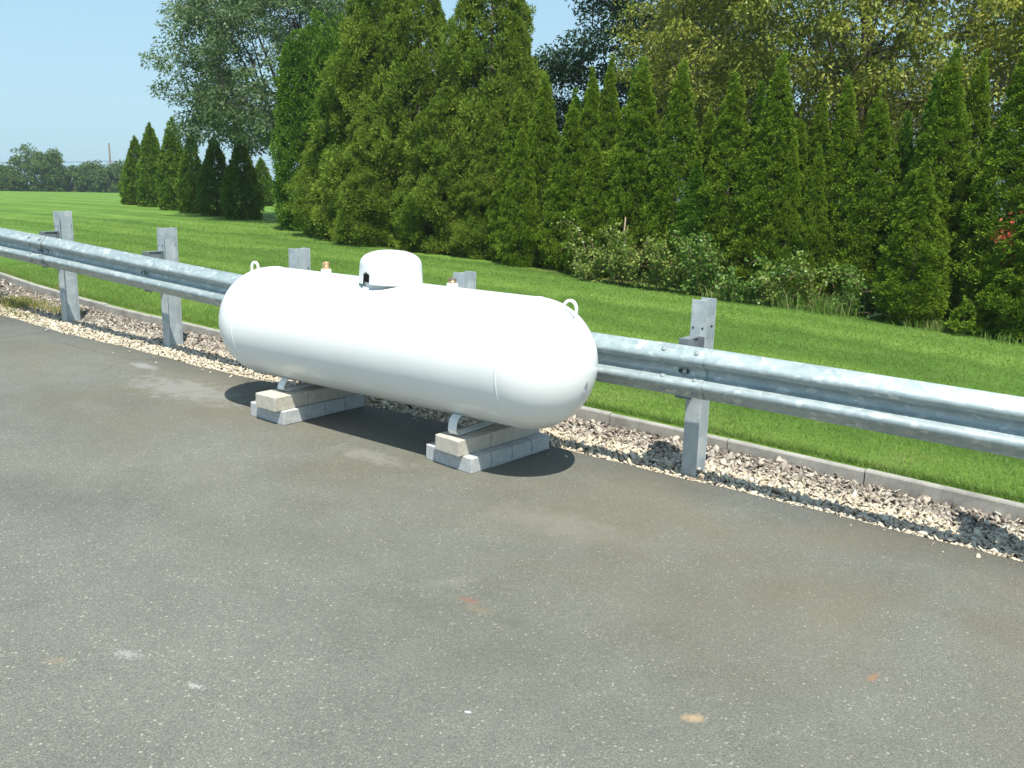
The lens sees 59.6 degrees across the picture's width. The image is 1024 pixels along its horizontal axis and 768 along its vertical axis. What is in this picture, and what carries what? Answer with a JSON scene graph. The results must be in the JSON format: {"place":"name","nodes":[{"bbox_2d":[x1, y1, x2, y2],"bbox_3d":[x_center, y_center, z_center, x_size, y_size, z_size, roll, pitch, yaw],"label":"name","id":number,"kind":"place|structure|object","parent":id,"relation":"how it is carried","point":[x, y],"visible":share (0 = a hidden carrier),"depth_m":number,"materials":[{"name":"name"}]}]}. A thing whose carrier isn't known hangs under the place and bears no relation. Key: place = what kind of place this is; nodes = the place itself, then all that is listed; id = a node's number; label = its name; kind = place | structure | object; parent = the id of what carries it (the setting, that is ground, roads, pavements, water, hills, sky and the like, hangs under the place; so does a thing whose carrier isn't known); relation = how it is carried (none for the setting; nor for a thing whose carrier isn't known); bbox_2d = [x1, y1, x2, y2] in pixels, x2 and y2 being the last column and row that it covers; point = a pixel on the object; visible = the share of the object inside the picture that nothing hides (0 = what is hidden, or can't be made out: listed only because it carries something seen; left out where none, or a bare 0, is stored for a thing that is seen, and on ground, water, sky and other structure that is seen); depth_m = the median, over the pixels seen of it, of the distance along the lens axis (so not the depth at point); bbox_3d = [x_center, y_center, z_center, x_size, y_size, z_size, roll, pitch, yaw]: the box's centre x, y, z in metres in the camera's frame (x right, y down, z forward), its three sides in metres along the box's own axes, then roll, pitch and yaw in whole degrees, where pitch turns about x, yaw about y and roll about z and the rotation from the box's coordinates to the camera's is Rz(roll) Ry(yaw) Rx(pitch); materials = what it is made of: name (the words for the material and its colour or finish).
{"place":"outdoors","nodes":[
{"label":"outdoors","id":0,"kind":"place"},
{"bbox_2d":[0,315,1023,767],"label":"asphalt pavement","id":1,"kind":"structure","parent":0,"point":[202,569],"depth_m":3.83,"materials":[{"name":"asphalt"}]},
{"bbox_2d":[251,401,304,425],"bbox_3d":[-1.675,0.194,6.391,0.374,0.102,0.192,13,17,35],"label":"concrete block","id":2,"kind":"object","parent":1,"relation":"on","point":[290,416],"depth_m":6.29,"materials":[{"name":"concrete"}]},
{"bbox_2d":[256,386,307,411],"bbox_3d":[-1.632,0.105,6.339,0.214,0.102,0.298,13,17,35],"label":"concrete block","id":3,"kind":"object","parent":2,"relation":"on","point":[275,400],"depth_m":6.26,"materials":[{"name":"concrete"}]},
{"bbox_2d":[302,402,324,419],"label":"concrete block","id":4,"kind":"object","parent":1,"relation":"on","point":[314,410],"depth_m":6.44,"materials":[{"name":"concrete"}]},
{"bbox_2d":[322,397,344,414],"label":"concrete block","id":5,"kind":"object","parent":1,"relation":"on","point":[336,405],"depth_m":6.59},
{"bbox_2d":[290,383,356,404],"bbox_3d":[-1.393,0.043,6.654,0.213,0.101,0.498,13,16,34],"label":"concrete block","id":6,"kind":"object","parent":5,"relation":"on","point":[317,393],"depth_m":6.51,"materials":[{"name":"concrete"}]},
{"bbox_2d":[343,394,363,409],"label":"concrete block","id":7,"kind":"object","parent":1,"relation":"on","point":[354,401],"depth_m":6.74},
{"bbox_2d":[426,442,491,473],"bbox_3d":[-0.338,0.452,5.638,0.397,0.102,0.192,14,18,38],"label":"concrete block","id":8,"kind":"object","parent":1,"relation":"on","point":[474,462],"depth_m":5.54,"materials":[{"name":"concrete"}]},
{"bbox_2d":[435,426,490,456],"bbox_3d":[-0.306,0.358,5.606,0.206,0.102,0.299,14,18,38],"label":"concrete block","id":9,"kind":"object","parent":8,"relation":"on","point":[463,444],"depth_m":5.52,"materials":[{"name":"concrete"}]},
{"bbox_2d":[484,444,511,466],"bbox_3d":[-0.211,0.423,5.784,0.396,0.102,0.192,14,18,39],"label":"concrete block","id":10,"kind":"object","parent":1,"relation":"on","point":[501,453],"depth_m":5.66,"materials":[{"name":"concrete"}]},
{"bbox_2d":[503,438,531,460],"bbox_3d":[-0.083,0.395,5.928,0.396,0.101,0.191,14,18,39],"label":"concrete block","id":11,"kind":"object","parent":1,"relation":"on","point":[521,447],"depth_m":5.80,"materials":[{"name":"concrete"}]},
{"bbox_2d":[469,421,539,446],"bbox_3d":[-0.048,0.298,5.905,0.206,0.101,0.498,14,17,38],"label":"concrete block","id":12,"kind":"object","parent":11,"relation":"on","point":[501,433],"depth_m":5.77,"materials":[{"name":"concrete"}]},
{"bbox_2d":[218,250,597,434],"bbox_3d":[-0.816,-0.358,6.005,3.062,1.077,0.808,10,15,33],"label":"propane tank","id":13,"kind":"object","parent":12,"relation":"on","point":[390,325],"visible":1,"depth_m":5.51,"materials":[{"name":"metal"}]},
{"bbox_2d":[523,432,549,453],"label":"concrete block","id":14,"kind":"object","parent":1,"relation":"on","point":[540,442],"depth_m":5.95,"materials":[{"name":"concrete"}]},
{"bbox_2d":[0,188,1023,502],"bbox_3d":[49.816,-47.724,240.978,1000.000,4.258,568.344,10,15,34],"label":"ground","id":15,"kind":"structure","parent":0,"point":[40,206],"depth_m":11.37,"materials":[{"name":"plant"}]},
{"bbox_2d":[0,163,23,190],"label":"broadleaf tree","id":16,"kind":"object","parent":15,"relation":"on","point":[6,184],"visible":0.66,"depth_m":127.59,"materials":[{"name":"green plant"}]},
{"bbox_2d":[6,142,53,191],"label":"broadleaf tree","id":17,"kind":"object","parent":15,"relation":"on","point":[34,169],"visible":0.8,"depth_m":129.10,"materials":[{"name":"green plant"}]},
{"bbox_2d":[39,147,68,191],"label":"broadleaf tree","id":18,"kind":"object","parent":15,"relation":"on","point":[55,169],"visible":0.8,"depth_m":130.57,"materials":[{"name":"green plant"}]},
{"bbox_2d":[50,165,93,191],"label":"broadleaf tree","id":19,"kind":"object","parent":15,"relation":"on","point":[71,172],"visible":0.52,"depth_m":131.80,"materials":[{"name":"green plant"}]},
{"bbox_2d":[73,160,112,192],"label":"broadleaf tree","id":20,"kind":"object","parent":15,"relation":"on","point":[95,171],"visible":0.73,"depth_m":132.40,"materials":[{"name":"green plant"}]},
{"bbox_2d":[97,159,124,192],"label":"broadleaf tree","id":21,"kind":"object","parent":15,"relation":"on","point":[113,169],"visible":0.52,"depth_m":134.10,"materials":[{"name":"green plant"}]},
{"bbox_2d":[116,154,135,203],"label":"arborvitae","id":22,"kind":"object","parent":15,"relation":"on","point":[121,195],"visible":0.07,"depth_m":39.54,"materials":[{"name":"green plant"}]},
{"bbox_2d":[120,134,141,204],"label":"arborvitae","id":23,"kind":"object","parent":15,"relation":"on","point":[130,194],"visible":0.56,"depth_m":38.63,"materials":[{"name":"green plant"}]},
{"bbox_2d":[133,122,161,206],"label":"arborvitae","id":24,"kind":"object","parent":15,"relation":"on","point":[145,166],"visible":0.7,"depth_m":36.47,"materials":[{"name":"green plant"}]},
{"bbox_2d":[154,117,190,210],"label":"arborvitae","id":25,"kind":"object","parent":15,"relation":"on","point":[164,184],"visible":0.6,"depth_m":33.40,"materials":[{"name":"green plant"}]},
{"bbox_2d":[172,132,201,213],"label":"arborvitae","id":26,"kind":"object","parent":15,"relation":"on","point":[185,179],"visible":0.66,"depth_m":31.13,"materials":[{"name":"green plant"}]},
{"bbox_2d":[195,137,235,215],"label":"arborvitae","id":27,"kind":"object","parent":15,"relation":"on","point":[207,179],"visible":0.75,"depth_m":29.85,"materials":[{"name":"green plant"}]},
{"bbox_2d":[218,139,265,219],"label":"arborvitae","id":28,"kind":"object","parent":15,"relation":"on","point":[233,208],"visible":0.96,"depth_m":27.93,"materials":[{"name":"green plant"}]},
{"bbox_2d":[250,157,275,205],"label":"arborvitae","id":29,"kind":"object","parent":15,"relation":"on","point":[265,179],"visible":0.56,"depth_m":43.01,"materials":[{"name":"green plant"}]},
{"bbox_2d":[137,0,409,156],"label":"deciduous tree","id":30,"kind":"object","parent":15,"relation":"on","point":[215,94],"visible":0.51,"depth_m":25.64,"materials":[{"name":"green plant"}]},
{"bbox_2d":[268,28,320,231],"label":"arborvitae","id":31,"kind":"object","parent":15,"relation":"on","point":[283,154],"visible":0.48,"depth_m":22.76,"materials":[{"name":"green plant"}]},
{"bbox_2d":[292,7,338,197],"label":"arborvitae","id":32,"kind":"object","parent":15,"relation":"on","point":[312,30],"visible":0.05,"depth_m":23.02,"materials":[{"name":"green plant"}]},
{"bbox_2d":[283,102,357,238],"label":"bushy cypress","id":33,"kind":"object","parent":15,"relation":"on","point":[309,162],"visible":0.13,"depth_m":21.09,"materials":[{"name":"green plant"}]},
{"bbox_2d":[300,21,351,193],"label":"arborvitae","id":34,"kind":"object","parent":15,"relation":"on","point":[319,51],"visible":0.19,"depth_m":22.39,"materials":[{"name":"green plant"}]},
{"bbox_2d":[323,12,344,68],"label":"arborvitae","id":35,"kind":"object","parent":15,"relation":"on","point":[335,18],"visible":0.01,"depth_m":23.06,"materials":[{"name":"green plant"}]},
{"bbox_2d":[299,30,386,237],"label":"bushy cypress","id":36,"kind":"object","parent":15,"relation":"on","point":[312,198],"visible":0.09,"depth_m":20.73,"materials":[{"name":"green plant"}]},
{"bbox_2d":[316,91,424,247],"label":"bushy cypress","id":37,"kind":"object","parent":15,"relation":"on","point":[347,191],"visible":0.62,"depth_m":19.21,"materials":[{"name":"green plant"}]},
{"bbox_2d":[308,0,434,239],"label":"bushy cypress","id":38,"kind":"object","parent":15,"relation":"on","point":[351,27],"visible":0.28,"depth_m":19.82,"materials":[{"name":"green plant"}]},
{"bbox_2d":[350,0,477,244],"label":"bushy cypress","id":39,"kind":"object","parent":15,"relation":"on","point":[426,27],"visible":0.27,"depth_m":19.08,"materials":[{"name":"green plant"}]},
{"bbox_2d":[387,74,491,254],"bbox_3d":[-1.325,-4.507,18.816,2.746,3.803,2.861,-3,13,-21],"label":"bushy cypress","id":40,"kind":"object","parent":15,"relation":"on","point":[411,231],"visible":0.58,"depth_m":18.17,"materials":[{"name":"green plant"}]},
{"bbox_2d":[393,30,488,239],"bbox_3d":[-1.208,-5.355,20.025,3.366,5.017,3.231,3,12,7],"label":"bushy cypress","id":41,"kind":"object","parent":15,"relation":"on","point":[479,74],"visible":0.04,"depth_m":19.14,"materials":[{"name":"green plant"}]},
{"bbox_2d":[440,109,515,260],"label":"bushy cypress","id":42,"kind":"object","parent":15,"relation":"on","point":[489,145],"visible":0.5,"depth_m":17.60,"materials":[{"name":"green plant"}]},
{"bbox_2d":[413,0,557,254],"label":"bushy cypress","id":43,"kind":"object","parent":15,"relation":"on","point":[468,61],"visible":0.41,"depth_m":17.97,"materials":[{"name":"green plant"}]},
{"bbox_2d":[468,11,551,249],"bbox_3d":[0.084,-5.008,18.456,2.440,5.176,2.342,11,15,37],"label":"bushy cypress","id":44,"kind":"object","parent":15,"relation":"on","point":[526,51],"visible":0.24,"depth_m":17.93,"materials":[{"name":"green plant"}]},
{"bbox_2d":[0,272,1023,521],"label":"kerb","id":45,"kind":"structure","parent":15,"relation":"on","point":[956,496],"depth_m":6.02,"materials":[{"name":"concrete"}]},
{"bbox_2d":[482,85,544,261],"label":"arborvitae","id":46,"kind":"object","parent":15,"relation":"on","point":[519,115],"visible":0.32,"depth_m":17.16,"materials":[{"name":"green plant"}]},
{"bbox_2d":[492,122,542,267],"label":"arborvitae","id":47,"kind":"object","parent":15,"relation":"on","point":[521,158],"visible":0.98,"depth_m":16.50,"materials":[{"name":"green plant"}]},
{"bbox_2d":[511,71,567,266],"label":"arborvitae","id":48,"kind":"object","parent":15,"relation":"on","point":[544,114],"visible":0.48,"depth_m":16.63,"materials":[{"name":"green plant"}]},
{"bbox_2d":[534,96,594,270],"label":"arborvitae","id":49,"kind":"object","parent":15,"relation":"on","point":[553,202],"visible":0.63,"depth_m":16.10,"materials":[{"name":"green plant"}]},
{"bbox_2d":[547,87,586,249],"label":"arborvitae","id":50,"kind":"object","parent":15,"relation":"on","point":[577,102],"visible":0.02,"depth_m":16.66,"materials":[{"name":"green plant"}]},
{"bbox_2d":[558,66,607,256],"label":"arborvitae","id":51,"kind":"object","parent":15,"relation":"on","point":[590,113],"visible":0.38,"depth_m":15.96,"materials":[{"name":"green plant"}]},
{"bbox_2d":[551,212,625,279],"bbox_3d":[1.312,-2.301,15.058,1.553,1.162,0.745,10,15,34],"label":"bramble","id":52,"kind":"object","parent":15,"relation":"on","point":[581,274],"visible":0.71,"depth_m":15.23,"materials":[{"name":"plant"}]},
{"bbox_2d":[560,141,621,277],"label":"arborvitae","id":53,"kind":"object","parent":15,"relation":"on","point":[586,203],"visible":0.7,"depth_m":15.49,"materials":[{"name":"green plant"}]},
{"bbox_2d":[512,21,673,157],"bbox_3d":[2.129,-7.550,26.923,6.362,6.449,5.064,10,15,34],"label":"dark tree","id":54,"kind":"object","parent":15,"relation":"on","point":[574,69],"visible":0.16,"depth_m":26.08,"materials":[{"name":"green plant"}]},
{"bbox_2d":[582,54,632,237],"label":"arborvitae","id":55,"kind":"object","parent":15,"relation":"on","point":[610,112],"visible":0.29,"depth_m":15.99,"materials":[{"name":"green plant"}]},
{"bbox_2d":[564,219,654,284],"bbox_3d":[1.654,-2.150,14.588,1.551,1.078,0.690,7,14,26],"label":"bramble","id":56,"kind":"object","parent":15,"relation":"on","point":[615,270],"visible":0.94,"depth_m":14.62,"materials":[{"name":"plant"}]},
{"bbox_2d":[619,65,649,270],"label":"arborvitae","id":57,"kind":"object","parent":15,"relation":"on","point":[634,69],"visible":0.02,"depth_m":16.03,"materials":[{"name":"green plant"}]},
{"bbox_2d":[595,55,676,281],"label":"arborvitae","id":58,"kind":"object","parent":15,"relation":"on","point":[640,106],"visible":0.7,"depth_m":15.18,"materials":[{"name":"green plant"}]},
{"bbox_2d":[617,234,686,292],"bbox_3d":[2.267,-1.911,14.127,0.873,0.958,1.104,-5,14,-28],"label":"bramble","id":59,"kind":"object","parent":15,"relation":"on","point":[667,278],"visible":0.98,"depth_m":14.14,"materials":[{"name":"plant"}]},
{"bbox_2d":[564,0,758,146],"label":"dark tree","id":60,"kind":"object","parent":15,"relation":"on","point":[611,6],"visible":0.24,"depth_m":22.77,"materials":[{"name":"green plant"}]},
{"bbox_2d":[631,58,710,285],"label":"arborvitae","id":61,"kind":"object","parent":15,"relation":"on","point":[677,125],"visible":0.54,"depth_m":14.79,"materials":[{"name":"green plant"}]},
{"bbox_2d":[635,245,735,286],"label":"dead twigs","id":62,"kind":"object","parent":15,"relation":"on","point":[678,271],"visible":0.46,"depth_m":14.14,"materials":[{"name":"brown"}]},
{"bbox_2d":[660,157,720,289],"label":"arborvitae","id":63,"kind":"object","parent":15,"relation":"on","point":[696,175],"visible":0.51,"depth_m":14.49,"materials":[{"name":"green plant"}]},
{"bbox_2d":[668,228,732,296],"bbox_3d":[2.895,-1.874,13.764,1.128,1.133,0.626,10,15,34],"label":"bramble","id":64,"kind":"object","parent":15,"relation":"on","point":[693,275],"visible":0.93,"depth_m":13.78,"materials":[{"name":"plant"}]},
{"bbox_2d":[696,101,724,255],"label":"arborvitae","id":65,"kind":"object","parent":15,"relation":"on","point":[708,123],"visible":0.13,"depth_m":15.09,"materials":[{"name":"green plant"}]},
{"bbox_2d":[688,280,750,302],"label":"grass tuft","id":66,"kind":"object","parent":15,"relation":"on","point":[710,293],"visible":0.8,"depth_m":13.53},
{"bbox_2d":[679,70,766,290],"bbox_3d":[3.532,-3.213,14.643,1.585,3.696,1.466,2,12,2],"label":"arborvitae","id":67,"kind":"object","parent":15,"relation":"on","point":[730,119],"visible":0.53,"depth_m":14.30,"materials":[{"name":"green plant"}]},
{"bbox_2d":[727,80,770,270],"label":"arborvitae","id":68,"kind":"object","parent":15,"relation":"on","point":[758,107],"visible":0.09,"depth_m":14.61,"materials":[{"name":"green plant"}]},
{"bbox_2d":[699,245,812,304],"bbox_3d":[3.597,-1.634,13.247,1.664,0.987,0.755,6,13,20],"label":"bramble","id":69,"kind":"object","parent":15,"relation":"on","point":[748,287],"visible":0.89,"depth_m":13.23,"materials":[{"name":"plant"}]},
{"bbox_2d":[722,51,807,295],"bbox_3d":[4.120,-3.207,14.112,1.529,3.910,1.610,13,17,43],"label":"arborvitae","id":70,"kind":"object","parent":15,"relation":"on","point":[778,104],"visible":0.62,"depth_m":13.81,"materials":[{"name":"green plant"}]},
{"bbox_2d":[753,285,809,308],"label":"grass tuft","id":71,"kind":"object","parent":15,"relation":"on","point":[781,303],"visible":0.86,"depth_m":13.08,"materials":[{"name":"plant"}]},
{"bbox_2d":[755,139,809,300],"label":"arborvitae","id":72,"kind":"object","parent":15,"relation":"on","point":[791,169],"visible":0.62,"depth_m":13.55,"materials":[{"name":"green plant"}]},
{"bbox_2d":[647,26,923,190],"bbox_3d":[6.762,-6.430,23.528,7.564,6.260,4.324,10,15,34],"label":"dark tree","id":73,"kind":"object","parent":15,"relation":"on","point":[841,72],"visible":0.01,"depth_m":22.45,"materials":[{"name":"green plant"}]},
{"bbox_2d":[769,110,811,267],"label":"arborvitae","id":74,"kind":"object","parent":15,"relation":"on","point":[800,129],"visible":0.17,"depth_m":13.89,"materials":[{"name":"green plant"}]},
{"bbox_2d":[752,257,849,307],"bbox_3d":[4.183,-1.474,13.095,1.349,0.791,0.675,3,12,10],"label":"bramble","id":75,"kind":"object","parent":15,"relation":"on","point":[789,277],"visible":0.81,"depth_m":12.99,"materials":[{"name":"plant"}]},
{"bbox_2d":[782,145,834,304],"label":"arborvitae","id":76,"kind":"object","parent":15,"relation":"on","point":[816,182],"visible":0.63,"depth_m":13.39,"materials":[{"name":"green plant"}]},
{"bbox_2d":[604,0,1023,183],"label":"walnut tree","id":77,"kind":"object","parent":15,"relation":"on","point":[757,65],"visible":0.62,"depth_m":16.57,"materials":[{"name":"green plant"}]},
{"bbox_2d":[789,89,838,253],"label":"arborvitae","id":78,"kind":"object","parent":15,"relation":"on","point":[819,125],"visible":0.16,"depth_m":13.86,"materials":[{"name":"green plant"}]},
{"bbox_2d":[779,291,868,316],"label":"grass tuft","id":79,"kind":"object","parent":15,"relation":"on","point":[828,308],"visible":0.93,"depth_m":12.69,"materials":[{"name":"plant"}]},
{"bbox_2d":[801,74,872,304],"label":"arborvitae","id":80,"kind":"object","parent":15,"relation":"on","point":[846,136],"visible":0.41,"depth_m":13.36,"materials":[{"name":"green plant"}]},
{"bbox_2d":[799,260,875,314],"bbox_3d":[4.631,-1.387,12.827,1.124,0.788,0.690,10,15,34],"label":"bramble","id":81,"kind":"object","parent":15,"relation":"on","point":[855,299],"visible":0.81,"depth_m":12.73,"materials":[{"name":"plant"}]},
{"bbox_2d":[822,86,905,310],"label":"arborvitae","id":82,"kind":"object","parent":15,"relation":"on","point":[879,130],"visible":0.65,"depth_m":13.06,"materials":[{"name":"green plant"}]},
{"bbox_2d":[857,279,920,320],"bbox_3d":[5.255,-1.135,12.250,0.784,0.657,0.695,-3,13,-21],"label":"bramble","id":83,"kind":"object","parent":15,"relation":"on","point":[865,287],"visible":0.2,"depth_m":12.31,"materials":[{"name":"plant"}]},
{"bbox_2d":[865,109,913,302],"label":"arborvitae","id":84,"kind":"object","parent":15,"relation":"on","point":[905,141],"visible":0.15,"depth_m":13.22,"materials":[{"name":"green plant"}]},
{"bbox_2d":[869,160,957,326],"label":"arborvitae","id":85,"kind":"object","parent":15,"relation":"on","point":[920,201],"visible":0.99,"depth_m":11.91,"materials":[{"name":"green plant"}]},
{"bbox_2d":[902,70,952,278],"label":"arborvitae","id":86,"kind":"object","parent":15,"relation":"on","point":[929,102],"visible":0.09,"depth_m":12.88,"materials":[{"name":"green plant"}]},
{"bbox_2d":[874,42,986,320],"bbox_3d":[6.038,-2.740,12.574,1.565,3.931,1.486,6,13,22],"label":"arborvitae","id":87,"kind":"object","parent":15,"relation":"on","point":[939,139],"visible":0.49,"depth_m":12.24,"materials":[{"name":"green plant"}]},
{"bbox_2d":[885,314,992,335],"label":"grass tuft","id":88,"kind":"object","parent":15,"relation":"on","point":[923,326],"visible":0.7,"depth_m":11.75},
{"bbox_2d":[924,49,996,280],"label":"arborvitae","id":89,"kind":"object","parent":15,"relation":"on","point":[978,98],"visible":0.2,"depth_m":12.58,"materials":[{"name":"green plant"}]},
{"bbox_2d":[941,295,984,335],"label":"seedling shrub","id":90,"kind":"object","parent":15,"relation":"on","point":[964,310],"visible":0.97,"depth_m":11.45,"materials":[{"name":"green plant"}]},
{"bbox_2d":[924,0,1023,219],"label":"dark tree","id":91,"kind":"object","parent":15,"relation":"on","point":[985,31],"visible":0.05,"depth_m":18.92,"materials":[{"name":"green plant"}]},
{"bbox_2d":[933,51,1023,330],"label":"arborvitae","id":92,"kind":"object","parent":15,"relation":"on","point":[991,169],"visible":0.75,"depth_m":11.66,"materials":[{"name":"green plant"}]},
{"bbox_2d":[991,211,1022,329],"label":"red creeper","id":93,"kind":"object","parent":92,"relation":"attached to","point":[1008,235],"visible":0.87,"depth_m":11.26,"materials":[{"name":"plant"}]},
{"bbox_2d":[970,203,1023,342],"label":"arborvitae","id":94,"kind":"object","parent":15,"relation":"on","point":[990,301],"visible":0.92,"depth_m":11.21,"materials":[{"name":"green plant"}]},
{"bbox_2d":[971,331,1023,345],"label":"grass tuft","id":95,"kind":"object","parent":15,"relation":"on","point":[1008,339],"visible":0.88,"depth_m":11.07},
{"bbox_2d":[1006,226,1023,338],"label":"arborvitae","id":96,"kind":"object","parent":15,"relation":"on","point":[1018,295],"visible":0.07,"depth_m":11.59,"materials":[{"name":"green plant"}]},
{"bbox_2d":[0,279,1023,561],"bbox_3d":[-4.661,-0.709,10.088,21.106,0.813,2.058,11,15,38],"label":"gravel","id":97,"kind":"structure","parent":0,"point":[642,449],"depth_m":5.93,"materials":[{"name":"gravel"}]},
{"bbox_2d":[0,309,37,318],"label":"weed patch","id":98,"kind":"object","parent":97,"relation":"on","point":[14,312],"visible":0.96,"depth_m":9.72,"materials":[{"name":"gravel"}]},
{"bbox_2d":[0,293,59,312],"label":"weed patch","id":99,"kind":"object","parent":97,"relation":"on","point":[22,302],"visible":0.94,"depth_m":10.15,"materials":[{"name":"green plant"}]},
{"bbox_2d":[43,303,91,317],"bbox_3d":[-5.022,-0.835,9.983,0.872,0.109,0.456,3,12,7],"label":"weed patch","id":100,"kind":"object","parent":97,"relation":"on","point":[59,309],"visible":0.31,"depth_m":9.95,"materials":[{"name":"green plant"}]},
{"bbox_2d":[0,211,1023,476],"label":"guardrail","id":101,"kind":"object","parent":97,"relation":"on","point":[696,371],"visible":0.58,"depth_m":5.37,"materials":[{"name":"metal"}]},
{"bbox_2d":[0,0,1023,199],"label":"sky","id":102,"kind":"structure","parent":0,"point":[73,81],"materials":[{"name":"blue"}]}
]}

